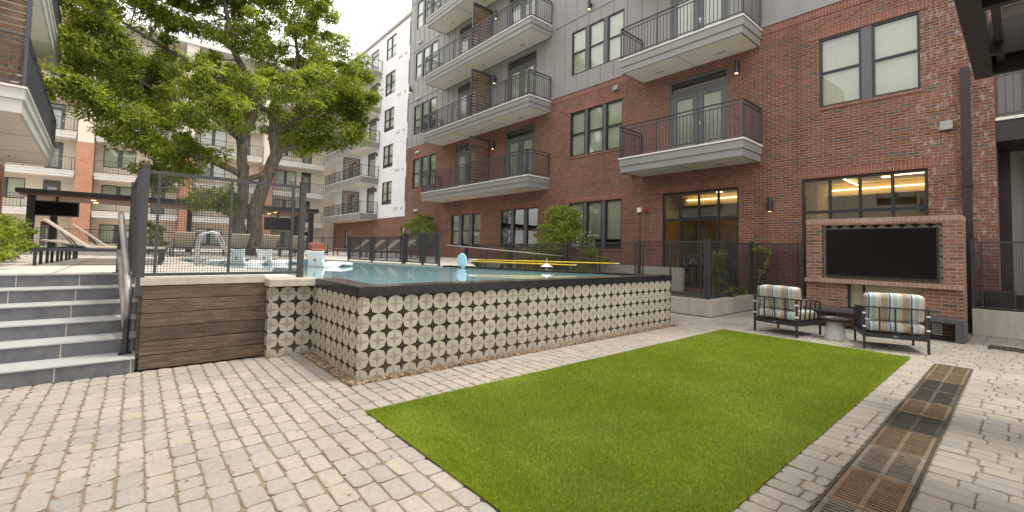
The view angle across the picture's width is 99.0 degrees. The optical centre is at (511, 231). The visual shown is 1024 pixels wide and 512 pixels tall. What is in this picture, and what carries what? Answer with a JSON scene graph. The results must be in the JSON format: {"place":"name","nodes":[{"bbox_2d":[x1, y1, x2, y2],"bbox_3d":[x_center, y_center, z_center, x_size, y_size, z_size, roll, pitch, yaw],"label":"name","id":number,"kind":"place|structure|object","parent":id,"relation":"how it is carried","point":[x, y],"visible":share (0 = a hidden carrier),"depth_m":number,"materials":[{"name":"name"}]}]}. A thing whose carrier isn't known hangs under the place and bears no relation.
{"place":"outdoors","nodes":[
{"label":"outdoors","id":0,"kind":"place"},
{"bbox_2d":[126,220,170,252],"bbox_3d":[-15.711,0.221,18.858,1.616,1.444,1.705,3,-3,-41],"label":"shrub","id":1,"kind":"object","parent":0,"point":[153,236],"visible":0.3,"depth_m":18.80,"materials":[{"name":"green plant"}]},
{"bbox_2d":[0,246,514,306],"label":"pool deck","id":2,"kind":"structure","parent":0,"point":[104,262],"depth_m":10.04,"materials":[{"name":"concrete"}]},
{"bbox_2d":[0,234,17,261],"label":"flowering shrub","id":3,"kind":"object","parent":2,"relation":"on","point":[5,254],"visible":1,"depth_m":6.86,"materials":[{"name":"green plant"}]},
{"bbox_2d":[0,213,28,262],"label":"flowering shrub","id":4,"kind":"object","parent":2,"relation":"on","point":[7,229],"visible":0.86,"depth_m":7.94,"materials":[{"name":"green plant"}]},
{"bbox_2d":[1,213,44,259],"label":"flowering shrub","id":5,"kind":"object","parent":2,"relation":"on","point":[32,231],"visible":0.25,"depth_m":9.27,"materials":[{"name":"green plant"}]},
{"bbox_2d":[29,218,165,265],"bbox_3d":[-8.258,0.230,8.855,1.960,0.876,0.704,3,-3,-41],"label":"chaise longue","id":6,"kind":"object","parent":2,"relation":"on","point":[88,248],"visible":0.76,"depth_m":8.43,"materials":[{"name":"beige metal"}]},
{"bbox_2d":[40,239,166,263],"bbox_3d":[-8.887,0.443,9.628,1.992,0.490,0.704,3,-3,-41],"label":"chaise longue","id":7,"kind":"object","parent":2,"relation":"on","point":[69,244],"visible":0.34,"depth_m":9.08,"materials":[{"name":"beige metal"}]},
{"bbox_2d":[62,224,167,260],"bbox_3d":[-10.097,0.291,11.229,1.960,0.876,0.704,3,-3,-41],"label":"chaise longue","id":8,"kind":"object","parent":2,"relation":"on","point":[68,253],"visible":0.32,"depth_m":10.73,"materials":[{"name":"fabric"}]},
{"bbox_2d":[128,169,141,277],"bbox_3d":[-5.246,-0.093,6.077,0.070,1.355,1.721,4,-3,-43],"label":"screen","id":9,"kind":"object","parent":2,"relation":"on","point":[134,218],"visible":0.94,"depth_m":5.48,"materials":[{"name":"metal"}]},
{"bbox_2d":[15,187,318,252],"bbox_3d":[-17.269,-0.224,23.406,12.000,2.630,4.000,3,-3,-41],"label":"cabana","id":10,"kind":"object","parent":2,"relation":"on","point":[32,195],"visible":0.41,"depth_m":20.65,"materials":[{"name":"black metal"}]},
{"bbox_2d":[35,197,79,216],"bbox_3d":[-19.813,-1.097,19.012,1.450,0.850,0.088,3,-3,-41],"label":"outdoor television","id":11,"kind":"object","parent":10,"relation":"hanging from","point":[57,207],"visible":1,"depth_m":19.01,"materials":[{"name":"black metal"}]},
{"bbox_2d":[263,211,290,229],"bbox_3d":[-13.196,-0.613,24.678,1.400,1.050,0.088,3,-3,-41],"label":"outdoor television","id":12,"kind":"object","parent":10,"relation":"hanging from","point":[281,225],"visible":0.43,"depth_m":24.65,"materials":[{"name":"black metal"}]},
{"bbox_2d":[169,231,194,255],"bbox_3d":[-12.166,0.457,16.172,0.704,0.876,1.960,3,-3,-41],"label":"chaise longue","id":13,"kind":"object","parent":2,"relation":"on","point":[188,244],"visible":0.66,"depth_m":15.74,"materials":[{"name":"fabric"}]},
{"bbox_2d":[5,0,384,254],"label":"courtyard tree","id":14,"kind":"object","parent":2,"relation":"on","point":[232,106],"visible":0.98,"depth_m":17.82,"materials":[{"name":"green plant"}]},
{"bbox_2d":[34,227,358,252],"bbox_3d":[-19.965,0.571,26.346,22.082,1.175,0.082,3,-3,-41],"label":"fence","id":15,"kind":"object","parent":2,"relation":"on","point":[321,239],"visible":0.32,"depth_m":25.94,"materials":[{"name":"metal"}]},
{"bbox_2d":[193,231,233,265],"bbox_3d":[-6.480,0.431,9.519,0.667,0.874,0.546,3,-3,-41],"label":"pool ladder","id":16,"kind":"object","parent":2,"relation":"on","point":[200,235],"visible":0.64,"depth_m":9.44,"materials":[{"name":"metal"}]},
{"bbox_2d":[223,234,251,255],"bbox_3d":[-10.968,0.537,17.461,0.704,0.876,1.960,3,-3,-41],"label":"chaise longue","id":17,"kind":"object","parent":2,"relation":"on","point":[240,243],"visible":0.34,"depth_m":17.06,"materials":[{"name":"fabric"}]},
{"bbox_2d":[252,235,281,256],"bbox_3d":[-10.079,0.578,17.959,0.704,0.876,1.960,3,-3,-41],"label":"chaise longue","id":18,"kind":"object","parent":2,"relation":"on","point":[265,237],"visible":0.49,"depth_m":17.48,"materials":[{"name":"fabric"}]},
{"bbox_2d":[307,243,327,254],"bbox_3d":[-10.377,0.911,23.362,0.905,0.655,0.532,3,-3,-41],"label":"coral sofa","id":19,"kind":"object","parent":2,"relation":"on","point":[316,246],"visible":0.84,"depth_m":23.39,"materials":[{"name":"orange fabric"}]},
{"bbox_2d":[347,235,404,263],"bbox_3d":[-4.476,0.540,14.093,3.073,0.865,0.151,-1,-3,39],"label":"fence","id":20,"kind":"object","parent":2,"relation":"on","point":[397,251],"visible":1,"depth_m":13.96,"materials":[{"name":"metal"}]},
{"bbox_2d":[400,214,435,253],"bbox_3d":[-5.276,0.172,26.387,2.946,2.656,3.223,3,-3,-41],"label":"tree","id":21,"kind":"object","parent":2,"relation":"on","point":[417,222],"visible":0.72,"depth_m":25.86,"materials":[{"name":"green plant"}]},
{"bbox_2d":[404,231,440,265],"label":"pool gate","id":22,"kind":"structure","parent":2,"relation":"on","point":[414,241],"depth_m":12.65,"materials":[{"name":"metal"}]},
{"bbox_2d":[540,259,552,269],"bbox_3d":[0.892,0.849,11.287,0.340,0.300,0.340,3,-3,-41],"label":"pole bracket","id":23,"kind":"object","parent":2,"relation":"on","point":[546,265],"visible":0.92,"depth_m":11.22,"materials":[{"name":"metal"}]},
{"bbox_2d":[469,259,619,263],"bbox_3d":[0.795,0.792,11.635,4.021,0.034,0.034,1,-2,11],"label":"pool pole","id":24,"kind":"object","parent":23,"relation":"on","point":[544,261],"visible":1,"depth_m":11.60,"materials":[{"name":"yellow paint"}]},
{"bbox_2d":[117,0,411,75],"label":"sky","id":25,"kind":"structure","parent":0,"point":[368,20],"materials":[{"name":"white"}]},
{"bbox_2d":[180,258,620,283],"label":"pool water","id":26,"kind":"structure","parent":0,"point":[375,273],"depth_m":8.96,"materials":[{"name":"blue liquid"}]},
{"bbox_2d":[230,249,277,264],"bbox_3d":[-6.653,0.667,11.297,0.521,0.441,1.096,0,-3,19],"label":"pool ledge chair","id":27,"kind":"object","parent":26,"relation":"on","point":[237,257],"visible":0.46,"depth_m":10.82,"materials":[{"name":"white plastic"}]},
{"bbox_2d":[256,249,296,262],"bbox_3d":[-6.290,0.700,11.871,0.521,0.441,1.096,0,-3,19],"label":"pool ledge chair","id":28,"kind":"object","parent":26,"relation":"in","point":[268,254],"visible":0.33,"depth_m":11.39,"materials":[{"name":"white plastic"}]},
{"bbox_2d":[306,250,352,266],"bbox_3d":[-4.522,0.696,10.884,0.521,0.441,1.096,0,-3,19],"label":"pool ledge chair","id":29,"kind":"object","parent":26,"relation":"on","point":[315,258],"visible":0.87,"depth_m":10.43,"materials":[{"name":"white plastic"}]},
{"bbox_2d":[0,310,1023,511],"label":"brick paving","id":30,"kind":"structure","parent":0,"point":[994,486],"depth_m":3.47,"materials":[{"name":"stone"}]},
{"bbox_2d":[0,272,137,388],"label":"stone steps","id":31,"kind":"structure","parent":30,"relation":"on","point":[59,327],"depth_m":5.30,"materials":[{"name":"stone"}]},
{"bbox_2d":[112,212,131,355],"bbox_3d":[-5.275,0.571,5.931,0.130,1.791,2.105,4,-3,-45],"label":"stair handrail","id":32,"kind":"object","parent":31,"relation":"on","point":[123,271],"visible":1,"depth_m":5.56,"materials":[{"name":"metal"}]},
{"bbox_2d":[134,275,265,369],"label":"wooden retaining wall","id":33,"kind":"structure","parent":30,"relation":"on","point":[185,320],"depth_m":5.46,"materials":[{"name":"brown wood"}]},
{"bbox_2d":[135,164,307,295],"bbox_3d":[-3.687,0.016,5.719,1.827,1.535,0.087,3,-3,-41],"label":"screen","id":34,"kind":"object","parent":33,"relation":"on","point":[147,171],"visible":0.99,"depth_m":5.63,"materials":[{"name":"metal"}]},
{"bbox_2d":[263,265,671,380],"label":"pool wall","id":35,"kind":"structure","parent":30,"relation":"on","point":[356,330],"depth_m":5.96,"materials":[{"name":"tile"}]},
{"bbox_2d":[304,324,678,385],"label":"pebbles","id":36,"kind":"object","parent":30,"relation":"on","point":[335,371],"visible":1,"depth_m":5.66,"materials":[{"name":"beige gravel"}]},
{"bbox_2d":[671,291,805,316],"bbox_3d":[2.678,1.989,14.934,2.670,0.410,12.750,3,-3,-41],"label":"concrete planter","id":37,"kind":"object","parent":30,"relation":"on","point":[698,305],"visible":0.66,"depth_m":11.03,"materials":[{"name":"concrete"}]},
{"bbox_2d":[513,203,611,270],"bbox_3d":[1.736,0.436,16.238,3.204,2.990,4.455,3,-3,-41],"label":"shrub","id":38,"kind":"object","parent":37,"relation":"on","point":[561,218],"visible":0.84,"depth_m":15.80,"materials":[{"name":"green plant"}]},
{"bbox_2d":[464,238,706,298],"bbox_3d":[1.379,0.986,14.556,0.082,1.465,10.352,3,-3,-41],"label":"fence","id":39,"kind":"object","parent":37,"relation":"on","point":[597,248],"visible":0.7,"depth_m":12.54,"materials":[{"name":"metal"}]},
{"bbox_2d":[446,244,601,259],"bbox_3d":[0.435,0.672,14.063,5.051,0.410,0.040,2,-2,-7],"label":"ramp rail","id":40,"kind":"object","parent":39,"relation":"attached to","point":[516,251],"visible":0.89,"depth_m":14.00,"materials":[{"name":"metal"}]},
{"bbox_2d":[548,263,682,291],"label":"ramp wall","id":41,"kind":"structure","parent":37,"relation":"on","point":[608,267],"depth_m":14.62,"materials":[{"name":"concrete"}]},
{"bbox_2d":[712,251,735,297],"bbox_3d":[5.511,1.157,11.620,0.818,1.320,0.751,1,-2,3],"label":"planter plant","id":42,"kind":"object","parent":37,"relation":"on","point":[733,295],"visible":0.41,"depth_m":11.52,"materials":[{"name":"green plant"}]},
{"bbox_2d":[707,238,804,298],"bbox_3d":[6.150,0.937,10.967,2.647,1.465,1.307,3,-3,-41],"label":"fence","id":43,"kind":"object","parent":37,"relation":"on","point":[732,273],"visible":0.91,"depth_m":11.45,"materials":[{"name":"metal"}]},
{"bbox_2d":[751,246,771,297],"bbox_3d":[6.810,1.114,11.953,0.213,1.434,0.562,3,-3,-41],"label":"climbing vine","id":44,"kind":"object","parent":43,"relation":"attached to","point":[765,250],"visible":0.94,"depth_m":11.93,"materials":[{"name":"green plant"}]},
{"bbox_2d":[753,285,821,337],"bbox_3d":[5.423,1.522,8.637,0.841,0.928,0.840,3,-3,-29],"label":"lounge armchair","id":45,"kind":"object","parent":30,"relation":"on","point":[783,305],"visible":1,"depth_m":8.39,"materials":[{"name":"multicoloured fabric"}]},
{"bbox_2d":[818,316,852,340],"bbox_3d":[5.968,1.785,8.083,0.530,0.378,0.530,3,-3,-41],"label":"side table","id":46,"kind":"object","parent":30,"relation":"on","point":[834,329],"visible":1,"depth_m":7.98,"materials":[{"name":"concrete"}]},
{"bbox_2d":[803,215,967,343],"bbox_3d":[7.694,0.888,9.155,1.054,2.335,2.512,3,-3,-41],"label":"outdoor fireplace","id":47,"kind":"object","parent":30,"relation":"on","point":[945,296],"visible":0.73,"depth_m":8.66,"materials":[{"name":"brick"}]},
{"bbox_2d":[825,227,938,280],"bbox_3d":[7.543,0.441,9.018,0.074,1.040,1.800,3,-3,-41],"label":"television","id":48,"kind":"object","parent":47,"relation":"attached to","point":[905,253],"visible":1,"depth_m":8.91,"materials":[{"name":"black glass"}]},
{"bbox_2d":[807,363,972,511],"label":"drain channel","id":49,"kind":"object","parent":30,"relation":"in","point":[823,495],"visible":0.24,"depth_m":3.39,"materials":[{"name":"metal"}]},
{"bbox_2d":[812,496,867,511],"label":"drain grate","id":50,"kind":"object","parent":49,"relation":"on","point":[823,503],"visible":0.99,"depth_m":2.63,"materials":[{"name":"grey metal"}]},
{"bbox_2d":[826,467,913,511],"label":"drain grate","id":51,"kind":"object","parent":49,"relation":"on","point":[873,491],"visible":0.99,"depth_m":2.82,"materials":[{"name":"metal"}]},
{"bbox_2d":[850,444,926,486],"bbox_3d":[2.775,1.709,3.216,0.598,0.022,0.342,3,-3,-41],"label":"drain grate","id":52,"kind":"object","parent":49,"relation":"on","point":[889,464],"visible":0.98,"depth_m":3.20,"materials":[{"name":"grey metal"}]},
{"bbox_2d":[869,425,936,459],"bbox_3d":[3.235,1.736,3.610,0.598,0.022,0.342,3,-3,-41],"label":"drain grate","id":53,"kind":"object","parent":49,"relation":"on","point":[901,443],"visible":0.94,"depth_m":3.59,"materials":[{"name":"brown metal"}]},
{"bbox_2d":[885,410,945,438],"bbox_3d":[3.695,1.763,4.004,0.598,0.022,0.342,3,-3,-41],"label":"drain grate","id":54,"kind":"object","parent":49,"relation":"on","point":[917,424],"visible":0.95,"depth_m":3.99,"materials":[{"name":"metal"}]},
{"bbox_2d":[898,398,951,420],"bbox_3d":[4.154,1.789,4.398,0.598,0.022,0.342,3,-3,-41],"label":"drain grate","id":55,"kind":"object","parent":49,"relation":"on","point":[927,409],"visible":0.97,"depth_m":4.39,"materials":[{"name":"brown metal"}]},
{"bbox_2d":[908,387,957,407],"bbox_3d":[4.614,1.816,4.792,0.598,0.022,0.342,3,-3,-41],"label":"drain grate","id":56,"kind":"object","parent":49,"relation":"on","point":[937,397],"visible":0.98,"depth_m":4.78,"materials":[{"name":"metal"}]},
{"bbox_2d":[917,379,962,395],"bbox_3d":[5.074,1.843,5.186,0.598,0.022,0.342,3,-3,-41],"label":"drain grate","id":57,"kind":"object","parent":49,"relation":"on","point":[941,386],"visible":0.97,"depth_m":5.18,"materials":[{"name":"metal"}]},
{"bbox_2d":[924,371,966,384],"bbox_3d":[5.534,1.869,5.579,0.598,0.022,0.342,3,-3,-41],"label":"drain grate","id":58,"kind":"object","parent":49,"relation":"on","point":[947,377],"visible":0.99,"depth_m":5.58,"materials":[{"name":"brown metal"}]},
{"bbox_2d":[931,364,970,376],"bbox_3d":[5.994,1.896,5.973,0.598,0.022,0.342,3,-3,-41],"label":"drain grate","id":59,"kind":"object","parent":49,"relation":"on","point":[951,370],"visible":0.94,"depth_m":5.96,"materials":[{"name":"brown metal"}]},
{"bbox_2d":[854,292,930,354],"bbox_3d":[6.404,1.492,7.433,0.840,0.928,0.841,0,-3,29],"label":"lounge armchair","id":60,"kind":"object","parent":30,"relation":"on","point":[892,315],"visible":1,"depth_m":7.14,"materials":[{"name":"fabric"}]},
{"bbox_2d":[954,0,1023,79],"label":"steel pergola","id":61,"kind":"object","parent":30,"relation":"on","point":[995,45],"visible":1,"depth_m":4.34,"materials":[{"name":"black metal"}]},
{"bbox_2d":[972,308,1023,339],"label":"wall","id":62,"kind":"structure","parent":30,"relation":"on","point":[999,323],"depth_m":8.59,"materials":[{"name":"concrete"}]},
{"bbox_2d":[970,239,1023,310],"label":"fence","id":63,"kind":"object","parent":62,"relation":"on","point":[973,271],"visible":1,"depth_m":8.72,"materials":[{"name":"metal"}]},
{"bbox_2d":[365,329,910,511],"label":"lawn","id":64,"kind":"structure","parent":0,"point":[402,427],"depth_m":3.93,"materials":[{"name":"green plant"}]},
{"label":"ground","id":65,"kind":"structure","parent":0,"visible":0},
{"bbox_2d":[0,0,61,212],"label":"apartment building","id":66,"kind":"structure","parent":65,"relation":"on","point":[28,37],"depth_m":10.90,"materials":[{"name":"grey paint"}]},
{"bbox_2d":[2,4,336,250],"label":"apartment building","id":67,"kind":"structure","parent":65,"relation":"on","point":[83,160],"depth_m":38.07,"materials":[{"name":"beige paint"}]},
{"bbox_2d":[3,177,25,198],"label":"window","id":68,"kind":"structure","parent":67,"relation":"in","point":[10,183],"depth_m":33.82,"materials":[{"name":"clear glass"}]},
{"bbox_2d":[39,221,58,246],"bbox_3d":[-37.111,0.379,35.067,1.040,2.420,0.345,3,-3,-41],"label":"door","id":69,"kind":"structure","parent":67,"relation":"in","point":[43,224],"depth_m":34.82,"materials":[{"name":"paint"}]},
{"bbox_2d":[43,179,60,189],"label":"door","id":70,"kind":"structure","parent":67,"relation":"in","point":[47,184],"depth_m":35.19,"materials":[{"name":"paint"}]},
{"bbox_2d":[44,142,63,169],"bbox_3d":[-36.972,-6.084,35.341,1.040,2.420,0.345,3,-3,-41],"label":"door","id":71,"kind":"structure","parent":67,"relation":"in","point":[59,146],"depth_m":35.41,"materials":[{"name":"paint"}]},
{"bbox_2d":[51,102,65,129],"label":"door","id":72,"kind":"structure","parent":67,"relation":"in","point":[58,109],"depth_m":35.53,"materials":[{"name":"paint"}]},
{"bbox_2d":[98,224,128,243],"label":"window","id":73,"kind":"structure","parent":67,"relation":"in","point":[102,227],"depth_m":37.36,"materials":[{"name":"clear glass"}]},
{"bbox_2d":[101,185,130,195],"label":"window","id":74,"kind":"structure","parent":67,"relation":"in","point":[106,189],"depth_m":37.66,"materials":[{"name":"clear glass"}]},
{"bbox_2d":[103,148,136,169],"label":"window","id":75,"kind":"structure","parent":67,"relation":"in","point":[111,155],"depth_m":37.77,"materials":[{"name":"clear glass"}]},
{"bbox_2d":[195,228,221,245],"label":"window","id":76,"kind":"structure","parent":67,"relation":"in","point":[217,230],"depth_m":41.82,"materials":[{"name":"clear glass"}]},
{"bbox_2d":[199,160,224,177],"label":"window","id":77,"kind":"structure","parent":67,"relation":"in","point":[214,169],"depth_m":42.18,"materials":[{"name":"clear glass"}]},
{"bbox_2d":[200,129,226,146],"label":"window","id":78,"kind":"structure","parent":67,"relation":"in","point":[220,135],"depth_m":42.42,"materials":[{"name":"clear glass"}]},
{"bbox_2d":[274,170,295,184],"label":"window","id":79,"kind":"structure","parent":67,"relation":"in","point":[288,176],"depth_m":46.29,"materials":[{"name":"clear glass"}]},
{"bbox_2d":[323,11,410,252],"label":"white apartment wing","id":80,"kind":"structure","parent":65,"relation":"on","point":[367,187],"depth_m":40.41,"materials":[{"name":"white paint"}]},
{"bbox_2d":[366,187,373,212],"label":"door","id":81,"kind":"structure","parent":80,"relation":"in","point":[370,191],"depth_m":42.20,"materials":[{"name":"paint"}]},
{"bbox_2d":[368,152,375,176],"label":"door","id":82,"kind":"structure","parent":80,"relation":"in","point":[371,157],"depth_m":42.34,"materials":[{"name":"paint"}]},
{"bbox_2d":[382,181,391,204],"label":"window","id":83,"kind":"structure","parent":80,"relation":"in","point":[386,186],"depth_m":39.55,"materials":[{"name":"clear glass"}]},
{"bbox_2d":[383,143,392,168],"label":"window","id":84,"kind":"structure","parent":80,"relation":"in","point":[388,150],"depth_m":39.70,"materials":[{"name":"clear glass"}]},
{"bbox_2d":[384,107,393,132],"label":"window","id":85,"kind":"structure","parent":80,"relation":"in","point":[389,114],"depth_m":39.84,"materials":[{"name":"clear glass"}]},
{"bbox_2d":[385,69,395,96],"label":"window","id":86,"kind":"structure","parent":80,"relation":"in","point":[390,78],"depth_m":39.72,"materials":[{"name":"clear glass"}]},
{"bbox_2d":[387,33,396,60],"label":"window","id":87,"kind":"structure","parent":80,"relation":"in","point":[391,43],"depth_m":40.01,"materials":[{"name":"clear glass"}]},
{"bbox_2d":[404,0,1023,332],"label":"apartment building","id":88,"kind":"structure","parent":65,"relation":"on","point":[762,121],"depth_m":13.68,"materials":[{"name":"red brick"}]},
{"bbox_2d":[413,153,435,188],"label":"window","id":89,"kind":"structure","parent":88,"relation":"in","point":[426,164],"depth_m":27.38,"materials":[{"name":"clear glass"}]},
{"bbox_2d":[413,96,436,135],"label":"window","id":90,"kind":"structure","parent":88,"relation":"in","point":[428,106],"depth_m":27.66,"materials":[{"name":"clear glass"}]},
{"bbox_2d":[415,39,437,81],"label":"window","id":91,"kind":"structure","parent":88,"relation":"in","point":[420,56],"depth_m":27.86,"materials":[{"name":"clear glass"}]},
{"bbox_2d":[417,0,436,29],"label":"window","id":92,"kind":"structure","parent":88,"relation":"in","point":[422,5],"depth_m":28.40,"materials":[{"name":"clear glass"}]},
{"bbox_2d":[451,213,480,247],"bbox_3d":[-2.378,-0.038,23.527,0.330,1.870,2.800,3,-3,-41],"label":"window","id":93,"kind":"structure","parent":88,"relation":"in","point":[465,228],"depth_m":23.59,"materials":[{"name":"clear glass"}]},
{"bbox_2d":[455,141,476,186],"bbox_3d":[-2.374,-3.482,23.744,0.345,2.670,2.040,3,-3,-41],"label":"door","id":94,"kind":"structure","parent":88,"relation":"in","point":[462,151],"depth_m":24.11,"materials":[{"name":"paint"}]},
{"bbox_2d":[457,78,478,120],"bbox_3d":[-2.302,-6.818,23.886,0.345,2.690,2.040,3,-3,-41],"label":"door","id":95,"kind":"structure","parent":88,"relation":"in","point":[463,90],"depth_m":24.23,"materials":[{"name":"paint"}]},
{"bbox_2d":[459,18,479,54],"bbox_3d":[-2.231,-10.130,24.027,0.345,2.660,2.040,3,-3,-41],"label":"door","id":96,"kind":"structure","parent":88,"relation":"in","point":[468,26],"depth_m":24.35,"materials":[{"name":"paint"}]},
{"bbox_2d":[500,207,537,247],"bbox_3d":[0.423,-0.156,20.266,0.330,1.850,2.640,3,-3,-41],"label":"window","id":97,"kind":"structure","parent":88,"relation":"in","point":[518,226],"depth_m":20.48,"materials":[{"name":"clear glass"}]},
{"bbox_2d":[505,123,534,177],"bbox_3d":[0.474,-3.547,20.424,0.345,2.640,2.090,3,-3,-41],"label":"door","id":98,"kind":"structure","parent":88,"relation":"in","point":[522,138],"depth_m":20.42,"materials":[{"name":"paint"}]},
{"bbox_2d":[507,49,536,101],"bbox_3d":[0.546,-6.898,20.566,0.345,2.690,2.090,3,-3,-41],"label":"door","id":99,"kind":"structure","parent":88,"relation":"in","point":[528,61],"depth_m":20.59,"materials":[{"name":"paint"}]},
{"bbox_2d":[509,0,537,26],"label":"door","id":100,"kind":"structure","parent":88,"relation":"in","point":[534,6],"depth_m":20.72,"materials":[{"name":"paint"}]},
{"bbox_2d":[569,199,621,247],"bbox_3d":[3.271,-0.255,16.947,0.330,1.870,2.590,3,-3,-41],"label":"window","id":101,"kind":"structure","parent":88,"relation":"in","point":[603,218],"depth_m":16.62,"materials":[{"name":"clear glass"}]},
{"bbox_2d":[570,98,622,156],"bbox_3d":[3.351,-3.961,17.104,0.330,1.870,2.590,3,-3,-41],"label":"window","id":102,"kind":"structure","parent":88,"relation":"in","point":[595,129],"depth_m":17.08,"materials":[{"name":"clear glass"}]},
{"bbox_2d":[571,8,624,76],"bbox_3d":[3.431,-7.342,17.240,0.330,1.880,2.610,3,-3,-41],"label":"window","id":103,"kind":"structure","parent":88,"relation":"in","point":[596,44],"depth_m":17.23,"materials":[{"name":"white glass"}]},
{"bbox_2d":[669,66,727,149],"bbox_3d":[6.001,-3.691,13.981,0.345,2.620,1.970,3,-3,-41],"label":"door","id":104,"kind":"structure","parent":88,"relation":"in","point":[709,88],"depth_m":13.92,"materials":[{"name":"paint"}]},
{"bbox_2d":[670,0,728,40],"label":"door","id":105,"kind":"structure","parent":88,"relation":"in","point":[672,2],"depth_m":14.15,"materials":[{"name":"paint"}]},
{"bbox_2d":[662,187,738,288],"bbox_3d":[5.867,0.240,13.732,0.086,3.060,2.450,3,-3,-41],"label":"storefront window","id":106,"kind":"structure","parent":88,"relation":"in","point":[718,218],"depth_m":13.74,"materials":[{"name":"black glass"}]},
{"bbox_2d":[802,168,928,296],"bbox_3d":[8.502,0.151,10.664,0.084,3.090,2.440,3,-3,-41],"label":"storefront window","id":107,"kind":"structure","parent":88,"relation":"in","point":[926,207],"depth_m":10.70,"materials":[{"name":"black glass"}]},
{"bbox_2d":[819,11,920,107],"bbox_3d":[8.699,-4.127,10.719,0.130,1.810,1.930,3,-3,-41],"label":"window","id":108,"kind":"structure","parent":88,"relation":"in","point":[882,58],"depth_m":10.63,"materials":[{"name":"white glass"}]},
{"bbox_2d":[983,290,1015,311],"bbox_3d":[9.804,1.437,8.806,0.150,0.500,0.450,3,-3,-41],"label":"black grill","id":109,"kind":"object","parent":88,"relation":"attached to","point":[1004,297],"visible":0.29,"depth_m":8.75,"materials":[{"name":"metal"}]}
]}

